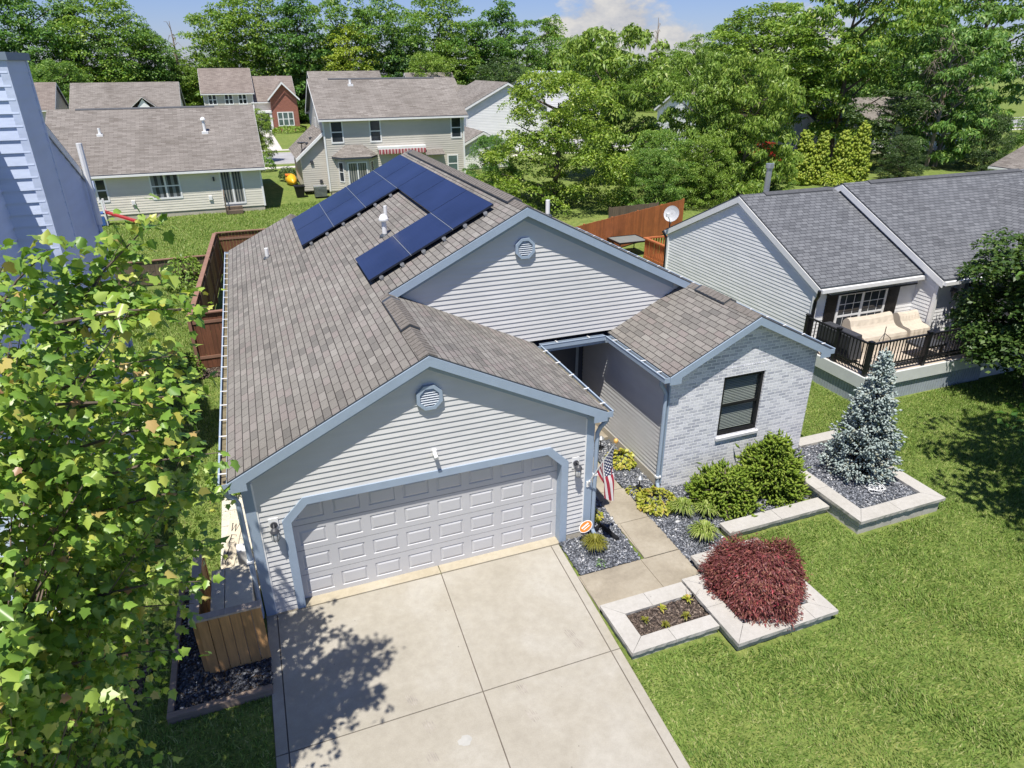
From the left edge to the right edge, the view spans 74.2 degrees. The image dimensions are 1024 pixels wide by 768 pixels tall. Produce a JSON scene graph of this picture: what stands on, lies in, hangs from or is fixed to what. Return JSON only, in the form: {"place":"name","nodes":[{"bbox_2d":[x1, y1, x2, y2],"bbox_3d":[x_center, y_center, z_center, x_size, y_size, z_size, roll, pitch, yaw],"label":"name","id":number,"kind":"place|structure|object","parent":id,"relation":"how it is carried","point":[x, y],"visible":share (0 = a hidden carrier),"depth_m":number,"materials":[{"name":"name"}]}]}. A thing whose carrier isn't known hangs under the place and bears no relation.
{"place":"outdoors","nodes":[
{"label":"outdoors","id":0,"kind":"place"},
{"bbox_2d":[34,82,68,120],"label":"house","id":1,"kind":"structure","parent":0,"point":[50,95],"depth_m":79.66,"materials":[{"name":"beige"}]},
{"bbox_2d":[0,52,138,620],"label":"house","id":2,"kind":"structure","parent":0,"point":[46,182],"depth_m":11.81,"materials":[{"name":"blue"}]},
{"bbox_2d":[69,82,185,108],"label":"house","id":3,"kind":"structure","parent":0,"point":[121,94],"depth_m":82.90,"materials":[{"name":"white"}]},
{"bbox_2d":[45,105,265,220],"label":"house","id":4,"kind":"structure","parent":0,"point":[184,160],"depth_m":43.01,"materials":[{"name":"beige"}]},
{"bbox_2d":[148,172,182,199],"bbox_3d":[-21.492,-12.286,41.986,1.720,1.580,0.041,-9,27,-18],"label":"window","id":5,"kind":"structure","parent":4,"relation":"in","point":[162,186],"depth_m":42.00,"materials":[{"name":"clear glass"}]},
{"bbox_2d":[218,171,246,204],"bbox_3d":[-17.888,-12.605,43.338,1.380,2.100,0.041,-9,27,-18],"label":"sliding door","id":6,"kind":"structure","parent":4,"relation":"in","point":[232,184],"depth_m":43.35,"materials":[{"name":"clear glass"}]},
{"bbox_2d":[130,284,196,372],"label":"back grass","id":7,"kind":"structure","parent":0,"point":[138,344],"depth_m":24.18,"materials":[{"name":"green plant"}]},
{"bbox_2d":[70,377,274,767],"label":"side grass","id":8,"kind":"structure","parent":0,"point":[152,706],"depth_m":10.12,"materials":[{"name":"green plant"}]},
{"bbox_2d":[103,200,322,278],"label":"grass","id":9,"kind":"structure","parent":0,"point":[194,228],"depth_m":39.73,"materials":[{"name":"green plant"}]},
{"bbox_2d":[219,495,260,667],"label":"side path","id":10,"kind":"structure","parent":0,"point":[229,515],"depth_m":14.13,"materials":[{"name":"grey concrete"}]},
{"bbox_2d":[220,520,240,568],"bbox_3d":[-5.141,3.196,12.280,0.250,1.020,1.052,2,25,5],"label":"welcome board","id":11,"kind":"object","parent":10,"relation":"on","point":[233,534],"visible":0.52,"depth_m":12.37,"materials":[{"name":"white wood"}]},
{"bbox_2d":[210,563,258,654],"bbox_3d":[-4.554,3.735,11.200,0.635,0.930,1.110,-9,27,-18],"label":"storage bin","id":12,"kind":"object","parent":10,"relation":"on","point":[234,587],"visible":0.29,"depth_m":10.97,"materials":[{"name":"plastic"}]},
{"bbox_2d":[197,68,299,131],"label":"house","id":13,"kind":"structure","parent":0,"point":[275,97],"depth_m":94.99,"materials":[{"name":"beige"}]},
{"bbox_2d":[307,71,381,78],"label":"house","id":14,"kind":"structure","parent":0,"point":[340,74],"depth_m":97.64,"materials":[{"name":"beige"}]},
{"bbox_2d":[288,77,467,194],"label":"house","id":15,"kind":"structure","parent":0,"point":[358,128],"depth_m":49.48,"materials":[{"name":"beige"}]},
{"bbox_2d":[266,544,689,767],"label":"driveway","id":16,"kind":"structure","parent":0,"point":[458,654],"depth_m":10.49,"materials":[{"name":"concrete"}]},
{"bbox_2d":[405,629,584,764],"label":"driveway marks","id":17,"kind":"object","parent":16,"relation":"on","point":[464,740],"visible":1,"depth_m":9.84},
{"bbox_2d":[464,126,508,169],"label":"garage","id":18,"kind":"structure","parent":0,"point":[471,136],"depth_m":60.30,"materials":[{"name":"white"}]},
{"bbox_2d":[0,0,1023,76],"label":"sky","id":19,"kind":"structure","parent":0,"point":[679,20],"materials":[{"name":"blue"}]},
{"bbox_2d":[73,77,1023,767],"bbox_3d":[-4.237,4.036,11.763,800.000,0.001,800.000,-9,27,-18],"label":"ground","id":20,"kind":"structure","parent":0,"point":[279,191],"depth_m":11.33,"materials":[{"name":"green plant"}]},
{"bbox_2d":[0,0,50,81],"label":"tree","id":21,"kind":"object","parent":20,"relation":"on","point":[5,47],"visible":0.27,"depth_m":91.62,"materials":[{"name":"green plant"}]},
{"bbox_2d":[0,0,96,95],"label":"tree","id":22,"kind":"object","parent":20,"relation":"on","point":[38,32],"visible":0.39,"depth_m":92.68,"materials":[{"name":"green plant"}]},
{"bbox_2d":[29,58,91,108],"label":"tree","id":23,"kind":"object","parent":20,"relation":"on","point":[63,68],"visible":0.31,"depth_m":87.12,"materials":[{"name":"green plant"}]},
{"bbox_2d":[32,0,122,84],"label":"tree","id":24,"kind":"object","parent":20,"relation":"on","point":[60,15],"visible":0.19,"depth_m":97.96,"materials":[{"name":"green plant"}]},
{"bbox_2d":[44,0,173,82],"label":"tree","id":25,"kind":"object","parent":20,"relation":"on","point":[106,13],"visible":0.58,"depth_m":95.73,"materials":[{"name":"green plant"}]},
{"bbox_2d":[0,193,239,767],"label":"maple tree","id":26,"kind":"object","parent":20,"relation":"on","point":[66,670],"visible":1,"depth_m":5.47,"materials":[{"name":"green plant"}]},
{"bbox_2d":[95,21,178,81],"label":"tree","id":27,"kind":"object","parent":20,"relation":"on","point":[155,36],"visible":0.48,"depth_m":97.21,"materials":[{"name":"green plant"}]},
{"bbox_2d":[115,255,205,287],"bbox_3d":[-18.677,-4.236,28.032,11.946,1.100,0.176,-10,27,-20],"label":"fence","id":28,"kind":"object","parent":20,"relation":"on","point":[156,265],"visible":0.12,"depth_m":29.18,"materials":[{"name":"brown wood"}]},
{"bbox_2d":[161,254,202,288],"bbox_3d":[-13.896,-4.875,28.666,2.033,1.311,2.026,-9,27,-18],"label":"shrub","id":29,"kind":"object","parent":20,"relation":"on","point":[195,262],"visible":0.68,"depth_m":28.34,"materials":[{"name":"green plant"}]},
{"bbox_2d":[167,59,203,105],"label":"tree","id":30,"kind":"object","parent":20,"relation":"on","point":[184,64],"visible":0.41,"depth_m":102.54,"materials":[{"name":"green plant"}]},
{"bbox_2d":[186,309,222,370],"bbox_3d":[-9.093,-1.395,21.047,1.570,1.850,0.175,-9,27,-18],"label":"fence","id":31,"kind":"object","parent":20,"relation":"on","point":[212,319],"visible":0.43,"depth_m":20.90,"materials":[{"name":"brown wood"}]},
{"bbox_2d":[188,233,223,368],"bbox_3d":[-11.497,-3.610,25.749,0.177,1.850,11.403,-8,27,-16],"label":"fence","id":32,"kind":"object","parent":20,"relation":"on","point":[210,275],"visible":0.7,"depth_m":26.50,"materials":[{"name":"brown wood"}]},
{"bbox_2d":[166,589,272,724],"bbox_3d":[-4.834,4.193,11.299,1.460,0.160,2.990,-9,27,-18],"label":"timber border","id":33,"kind":"object","parent":20,"relation":"on","point":[195,711],"visible":0.73,"depth_m":10.09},
{"bbox_2d":[174,1,266,104],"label":"tree","id":34,"kind":"object","parent":20,"relation":"on","point":[219,51],"visible":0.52,"depth_m":101.64,"materials":[{"name":"green plant"}]},
{"bbox_2d":[175,580,273,710],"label":"side mulch","id":35,"kind":"object","parent":20,"relation":"on","point":[232,678],"visible":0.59,"depth_m":10.47,"materials":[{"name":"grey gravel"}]},
{"bbox_2d":[188,542,271,672],"bbox_3d":[-4.656,3.607,11.256,1.030,1.195,1.980,-9,27,-18],"label":"screen fence","id":36,"kind":"object","parent":20,"relation":"on","point":[207,630],"visible":0.77,"depth_m":10.45,"materials":[{"name":"brown wood"}]},
{"bbox_2d":[214,228,265,267],"bbox_3d":[-8.420,-6.750,32.331,10.540,1.850,0.175,-9,27,-18],"label":"fence","id":37,"kind":"object","parent":20,"relation":"on","point":[233,238],"visible":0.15,"depth_m":30.68,"materials":[{"name":"brown wood"}]},
{"bbox_2d":[190,0,311,109],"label":"tree","id":38,"kind":"object","parent":20,"relation":"on","point":[266,29],"visible":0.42,"depth_m":104.98,"materials":[{"name":"green plant"}]},
{"bbox_2d":[254,108,277,161],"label":"tree","id":39,"kind":"object","parent":20,"relation":"on","point":[265,127],"visible":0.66,"depth_m":65.52,"materials":[{"name":"green plant"}]},
{"bbox_2d":[260,0,336,121],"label":"tree","id":40,"kind":"object","parent":20,"relation":"on","point":[290,11],"visible":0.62,"depth_m":105.62,"materials":[{"name":"green plant"}]},
{"bbox_2d":[298,0,384,70],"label":"tree","id":41,"kind":"object","parent":20,"relation":"on","point":[331,14],"visible":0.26,"depth_m":109.38,"materials":[{"name":"green plant"}]},
{"bbox_2d":[313,23,383,70],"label":"tree","id":42,"kind":"object","parent":20,"relation":"on","point":[337,55],"visible":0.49,"depth_m":107.90,"materials":[{"name":"green plant"}]},
{"bbox_2d":[346,0,436,76],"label":"tree","id":43,"kind":"object","parent":20,"relation":"on","point":[387,29],"visible":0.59,"depth_m":109.00,"materials":[{"name":"green plant"}]},
{"bbox_2d":[369,36,430,76],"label":"tree","id":44,"kind":"object","parent":20,"relation":"on","point":[395,57],"visible":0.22,"depth_m":110.79,"materials":[{"name":"green plant"}]},
{"bbox_2d":[266,537,559,617],"bbox_3d":[-1.694,3.592,12.697,5.549,0.116,0.260,-9,27,-18],"label":"garage apron","id":45,"kind":"object","parent":20,"relation":"on","point":[414,575],"visible":0.76,"depth_m":12.66,"materials":[{"name":"concrete"}]},
{"bbox_2d":[404,51,462,84],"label":"tree","id":46,"kind":"object","parent":20,"relation":"on","point":[431,60],"visible":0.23,"depth_m":101.57,"materials":[{"name":"green plant"}]},
{"bbox_2d":[385,0,489,84],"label":"tree","id":47,"kind":"object","parent":20,"relation":"on","point":[450,25],"visible":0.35,"depth_m":116.35,"materials":[{"name":"green plant"}]},
{"bbox_2d":[430,33,481,84],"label":"tree","id":48,"kind":"object","parent":20,"relation":"on","point":[465,61],"visible":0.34,"depth_m":114.23,"materials":[{"name":"green plant"}]},
{"bbox_2d":[440,20,512,84],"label":"tree","id":49,"kind":"object","parent":20,"relation":"on","point":[476,24],"visible":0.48,"depth_m":115.05,"materials":[{"name":"green plant"}]},
{"bbox_2d":[36,45,935,119],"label":"woods","id":50,"kind":"object","parent":20,"relation":"on","point":[627,88],"visible":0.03,"depth_m":130.74,"materials":[{"name":"green plant"}]},
{"bbox_2d":[462,134,525,192],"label":"tree","id":51,"kind":"object","parent":20,"relation":"on","point":[482,140],"visible":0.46,"depth_m":46.39,"materials":[{"name":"green plant"}]},
{"bbox_2d":[471,55,529,85],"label":"tree","id":52,"kind":"object","parent":20,"relation":"on","point":[499,67],"visible":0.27,"depth_m":83.94,"materials":[{"name":"green plant"}]},
{"bbox_2d":[474,0,529,79],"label":"tree","id":53,"kind":"object","parent":20,"relation":"on","point":[501,14],"visible":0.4,"depth_m":117.04,"materials":[{"name":"green plant"}]},
{"bbox_2d":[457,80,548,153],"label":"house","id":54,"kind":"structure","parent":20,"relation":"on","point":[481,100],"depth_m":69.02,"materials":[{"name":"white"}]},
{"bbox_2d":[217,150,835,618],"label":"house","id":55,"kind":"structure","parent":20,"relation":"on","point":[461,392],"depth_m":13.38,"materials":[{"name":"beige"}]},
{"bbox_2d":[291,155,493,280],"bbox_3d":[-3.765,-4.568,18.187,3.722,1.874,9.470,-9,27,-18],"label":"solar array","id":56,"kind":"object","parent":55,"relation":"on","point":[449,206],"visible":1,"depth_m":17.39,"materials":[{"name":"blue glass"}]},
{"bbox_2d":[292,455,556,597],"bbox_3d":[-1.429,2.499,12.440,4.880,2.107,0.068,-9,27,-18],"label":"garage door","id":57,"kind":"structure","parent":55,"relation":"in","point":[362,538],"depth_m":12.36,"materials":[{"name":"metal"}]},
{"bbox_2d":[586,438,617,500],"bbox_3d":[1.677,1.474,12.519,0.138,1.460,0.842,-13,28,-25],"label":"flag","id":58,"kind":"object","parent":55,"relation":"attached to","point":[605,471],"visible":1,"depth_m":12.42,"materials":[{"name":"multicoloured fabric"}]},
{"bbox_2d":[716,370,764,435],"bbox_3d":[4.984,0.348,15.144,1.275,1.650,0.371,-9,27,-18],"label":"window","id":59,"kind":"structure","parent":55,"relation":"in","point":[737,396],"depth_m":15.12,"materials":[{"name":"black glass"}]},
{"bbox_2d":[492,19,570,73],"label":"tree","id":60,"kind":"object","parent":20,"relation":"on","point":[528,50],"visible":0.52,"depth_m":116.16,"materials":[{"name":"green plant"}]},
{"bbox_2d":[522,13,574,70],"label":"tree","id":61,"kind":"object","parent":20,"relation":"on","point":[553,33],"visible":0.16,"depth_m":123.09,"materials":[{"name":"green plant"}]},
{"bbox_2d":[475,66,638,214],"bbox_3d":[2.862,-15.508,43.214,11.050,8.701,10.923,-22,33,-38],"label":"tree","id":62,"kind":"object","parent":20,"relation":"on","point":[556,137],"visible":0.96,"depth_m":41.78,"materials":[{"name":"green plant"}]},
{"bbox_2d":[541,22,673,173],"bbox_3d":[7.925,-21.695,52.990,10.448,11.550,9.772,-15,29,-29],"label":"tree","id":63,"kind":"object","parent":20,"relation":"on","point":[599,61],"visible":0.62,"depth_m":50.61,"materials":[{"name":"green plant"}]},
{"bbox_2d":[577,199,684,246],"bbox_3d":[5.784,-7.920,34.806,0.141,1.692,11.302,22,33,39],"label":"fence","id":64,"kind":"object","parent":20,"relation":"on","point":[649,222],"visible":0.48,"depth_m":35.32,"materials":[{"name":"brown wood"}]},
{"bbox_2d":[578,425,699,611],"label":"walkway","id":65,"kind":"structure","parent":20,"relation":"on","point":[664,562],"depth_m":12.88,"materials":[{"name":"beige concrete"}]},
{"bbox_2d":[618,147,685,205],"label":"tree","id":66,"kind":"object","parent":20,"relation":"on","point":[653,169],"visible":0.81,"depth_m":41.44,"materials":[{"name":"green plant"}]},
{"bbox_2d":[643,235,664,266],"bbox_3d":[8.481,-5.772,30.397,3.350,0.960,4.500,-9,27,-18],"label":"wooden fence","id":67,"kind":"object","parent":20,"relation":"on","point":[653,253],"depth_m":31.15,"materials":[{"name":"orange wood"}]},
{"bbox_2d":[613,128,699,207],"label":"tree","id":68,"kind":"object","parent":20,"relation":"on","point":[660,134],"visible":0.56,"depth_m":42.89,"materials":[{"name":"green plant"}]},
{"bbox_2d":[600,582,719,659],"bbox_3d":[2.485,4.019,11.512,1.652,0.215,1.133,-9,27,-18],"label":"planter","id":69,"kind":"object","parent":20,"relation":"on","point":[635,644],"visible":1,"depth_m":11.28,"materials":[{"name":"concrete"}]},
{"bbox_2d":[627,597,709,635],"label":"mulch","id":70,"kind":"object","parent":69,"relation":"in","point":[672,612],"visible":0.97,"depth_m":11.53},
{"bbox_2d":[641,44,762,199],"bbox_3d":[13.164,-18.082,47.264,7.618,10.169,7.428,-15,29,-28],"label":"tree","id":71,"kind":"object","parent":20,"relation":"on","point":[701,110],"visible":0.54,"depth_m":45.30,"materials":[{"name":"green plant"}]},
{"bbox_2d":[667,133,736,208],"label":"tree","id":72,"kind":"object","parent":20,"relation":"on","point":[705,164],"visible":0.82,"depth_m":43.45,"materials":[{"name":"green plant"}]},
{"bbox_2d":[687,46,806,198],"bbox_3d":[15.848,-17.152,45.502,7.685,9.952,7.882,-23,34,-39],"label":"tree","id":73,"kind":"object","parent":20,"relation":"on","point":[764,124],"visible":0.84,"depth_m":44.10,"materials":[{"name":"green plant"}]},
{"bbox_2d":[681,537,838,650],"bbox_3d":[4.220,3.703,12.110,2.054,0.255,2.111,-9,27,-18],"label":"planter","id":74,"kind":"object","parent":20,"relation":"on","point":[819,608],"visible":0.6,"depth_m":11.42,"materials":[{"name":"concrete"}]},
{"label":"planter gravel bed","id":75,"kind":"structure","parent":74,"relation":"in","visible":0},
{"bbox_2d":[712,571,805,623],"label":"planter gravel","id":76,"kind":"structure","parent":75,"relation":"on","point":[803,602],"depth_m":11.70,"materials":[{"name":"grey gravel"}]},
{"bbox_2d":[697,531,813,631],"bbox_3d":[4.398,3.183,11.777,2.095,1.171,1.984,-9,27,-18],"label":"laceleaf maple","id":77,"kind":"object","parent":76,"relation":"on","point":[756,560],"visible":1,"depth_m":11.48,"materials":[{"name":"red plant"}]},
{"bbox_2d":[719,497,829,538],"bbox_3d":[5.450,2.799,14.042,2.517,0.220,0.354,-9,27,-18],"label":"planter","id":78,"kind":"object","parent":20,"relation":"on","point":[767,519],"visible":0.98,"depth_m":13.94,"materials":[{"name":"concrete"}]},
{"bbox_2d":[700,1,850,143],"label":"tree","id":79,"kind":"object","parent":20,"relation":"on","point":[766,28],"visible":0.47,"depth_m":59.27,"materials":[{"name":"green plant"}]},
{"bbox_2d":[786,129,816,185],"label":"arborvitae","id":80,"kind":"object","parent":20,"relation":"on","point":[806,168],"visible":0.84,"depth_m":51.53,"materials":[{"name":"green plant"}]},
{"bbox_2d":[812,130,832,184],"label":"arborvitae","id":81,"kind":"object","parent":20,"relation":"on","point":[821,156],"visible":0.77,"depth_m":51.78,"materials":[{"name":"green plant"}]},
{"bbox_2d":[829,129,855,183],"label":"arborvitae","id":82,"kind":"object","parent":20,"relation":"on","point":[843,156],"visible":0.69,"depth_m":52.30,"materials":[{"name":"green plant"}]},
{"bbox_2d":[662,163,1023,338],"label":"house","id":83,"kind":"structure","parent":20,"relation":"on","point":[838,254],"depth_m":22.05,"materials":[{"name":"white"}]},
{"bbox_2d":[833,288,888,325],"bbox_3d":[10.718,-2.183,20.887,1.940,1.500,0.041,-9,27,-18],"label":"window","id":84,"kind":"structure","parent":83,"relation":"in","point":[869,302],"depth_m":20.75,"materials":[{"name":"white glass"}]},
{"bbox_2d":[848,120,871,181],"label":"arborvitae","id":85,"kind":"object","parent":20,"relation":"on","point":[861,165],"visible":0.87,"depth_m":52.33,"materials":[{"name":"green plant"}]},
{"bbox_2d":[775,0,953,160],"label":"tree","id":86,"kind":"object","parent":20,"relation":"on","point":[851,47],"visible":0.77,"depth_m":59.57,"materials":[{"name":"green plant"}]},
{"bbox_2d":[798,430,945,533],"bbox_3d":[7.490,2.122,15.251,2.316,0.385,3.126,-9,27,-18],"label":"planter","id":87,"kind":"object","parent":20,"relation":"on","point":[925,499],"visible":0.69,"depth_m":14.14,"materials":[{"name":"concrete"}]},
{"bbox_2d":[793,442,916,508],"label":"gravel bed","id":88,"kind":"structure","parent":87,"relation":"in","point":[854,495],"depth_m":14.74,"materials":[{"name":"grey gravel"}]},
{"bbox_2d":[816,347,907,486],"bbox_3d":[7.800,0.629,14.678,1.773,3.115,1.699,-9,27,-18],"label":"blue spruce","id":89,"kind":"object","parent":87,"relation":"in","point":[869,412],"visible":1,"depth_m":14.58,"materials":[{"name":"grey plant"}]},
{"bbox_2d":[792,95,964,153],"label":"house","id":90,"kind":"structure","parent":20,"relation":"on","point":[870,115],"depth_m":69.53,"materials":[{"name":"white"}]},
{"bbox_2d":[840,89,947,169],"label":"tree","id":91,"kind":"object","parent":20,"relation":"on","point":[885,143],"visible":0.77,"depth_m":57.14,"materials":[{"name":"green plant"}]},
{"bbox_2d":[874,134,930,178],"bbox_3d":[30.896,-17.796,53.353,4.073,3.608,4.026,1,25,4],"label":"bush","id":92,"kind":"object","parent":20,"relation":"on","point":[905,160],"visible":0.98,"depth_m":53.00,"materials":[{"name":"green plant"}]},
{"bbox_2d":[840,2,964,102],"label":"tree","id":93,"kind":"object","parent":20,"relation":"on","point":[866,89],"visible":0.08,"depth_m":73.49,"materials":[{"name":"green plant"}]},
{"bbox_2d":[803,313,1023,402],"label":"raised deck","id":94,"kind":"structure","parent":20,"relation":"on","point":[929,369],"depth_m":19.33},
{"bbox_2d":[842,311,906,352],"bbox_3d":[10.995,-1.608,20.510,1.700,0.821,1.057,-9,27,-18],"label":"covered sofa","id":95,"kind":"object","parent":94,"relation":"on","point":[870,327],"visible":0.78,"depth_m":20.41,"materials":[{"name":"beige fabric"}]},
{"bbox_2d":[893,309,929,339],"bbox_3d":[12.387,-1.831,21.025,0.800,0.768,0.925,-9,27,-18],"label":"covered armchair","id":96,"kind":"object","parent":94,"relation":"on","point":[910,322],"visible":0.75,"depth_m":20.93,"materials":[{"name":"beige fabric"}]},
{"bbox_2d":[896,24,1021,166],"bbox_3d":[38.270,-24.674,58.782,9.108,11.651,9.738,-22,33,-38],"label":"tree","id":97,"kind":"object","parent":20,"relation":"on","point":[983,62],"visible":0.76,"depth_m":57.30,"materials":[{"name":"green plant"}]},
{"bbox_2d":[899,0,1023,155],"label":"tree","id":98,"kind":"object","parent":20,"relation":"on","point":[996,13],"visible":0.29,"depth_m":61.60,"materials":[{"name":"green plant"}]},
{"bbox_2d":[938,227,1023,389],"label":"tree","id":99,"kind":"object","parent":20,"relation":"on","point":[990,345],"visible":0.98,"depth_m":18.68,"materials":[{"name":"green plant"}]},
{"bbox_2d":[955,112,1019,170],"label":"tree","id":100,"kind":"object","parent":20,"relation":"on","point":[984,165],"visible":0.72,"depth_m":57.24,"materials":[{"name":"green plant"}]},
{"bbox_2d":[559,439,808,574],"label":"gravel","id":101,"kind":"structure","parent":0,"point":[681,525],"depth_m":13.75,"materials":[{"name":"grey gravel"}]},
{"bbox_2d":[635,484,676,516],"bbox_3d":[3.122,2.442,14.504,0.992,0.361,1.020,-9,27,-18],"label":"hosta","id":102,"kind":"object","parent":101,"relation":"on","point":[652,506],"visible":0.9,"depth_m":14.36,"materials":[{"name":"yellow plant"}]},
{"bbox_2d":[683,456,765,520],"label":"spreading spruce","id":103,"kind":"object","parent":101,"relation":"on","point":[729,492],"visible":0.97,"depth_m":14.26,"materials":[{"name":"green plant"}]},
{"bbox_2d":[732,428,812,507],"bbox_3d":[5.740,1.767,14.815,1.975,1.642,1.973,-9,27,-18],"label":"bush","id":104,"kind":"object","parent":101,"relation":"on","point":[771,462],"visible":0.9,"depth_m":14.57,"materials":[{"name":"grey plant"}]},
{"bbox_2d":[633,371,1023,767],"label":"lawn grass","id":105,"kind":"structure","parent":0,"point":[923,521],"depth_m":11.25,"materials":[{"name":"green plant"}]},
{"bbox_2d":[817,321,861,361],"bbox_3d":[9.497,-1.219,19.675,0.544,0.850,1.296,-9,27,-18],"label":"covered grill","id":106,"kind":"object","parent":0,"point":[847,330],"visible":0.48,"depth_m":19.27,"materials":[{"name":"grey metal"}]},
{"bbox_2d":[907,23,980,166],"bbox_3d":[36.632,-24.553,58.009,5.903,11.545,5.522,-9,27,-18],"label":"tree","id":107,"kind":"object","parent":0,"point":[938,116],"visible":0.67,"depth_m":57.51,"materials":[{"name":"green plant"}]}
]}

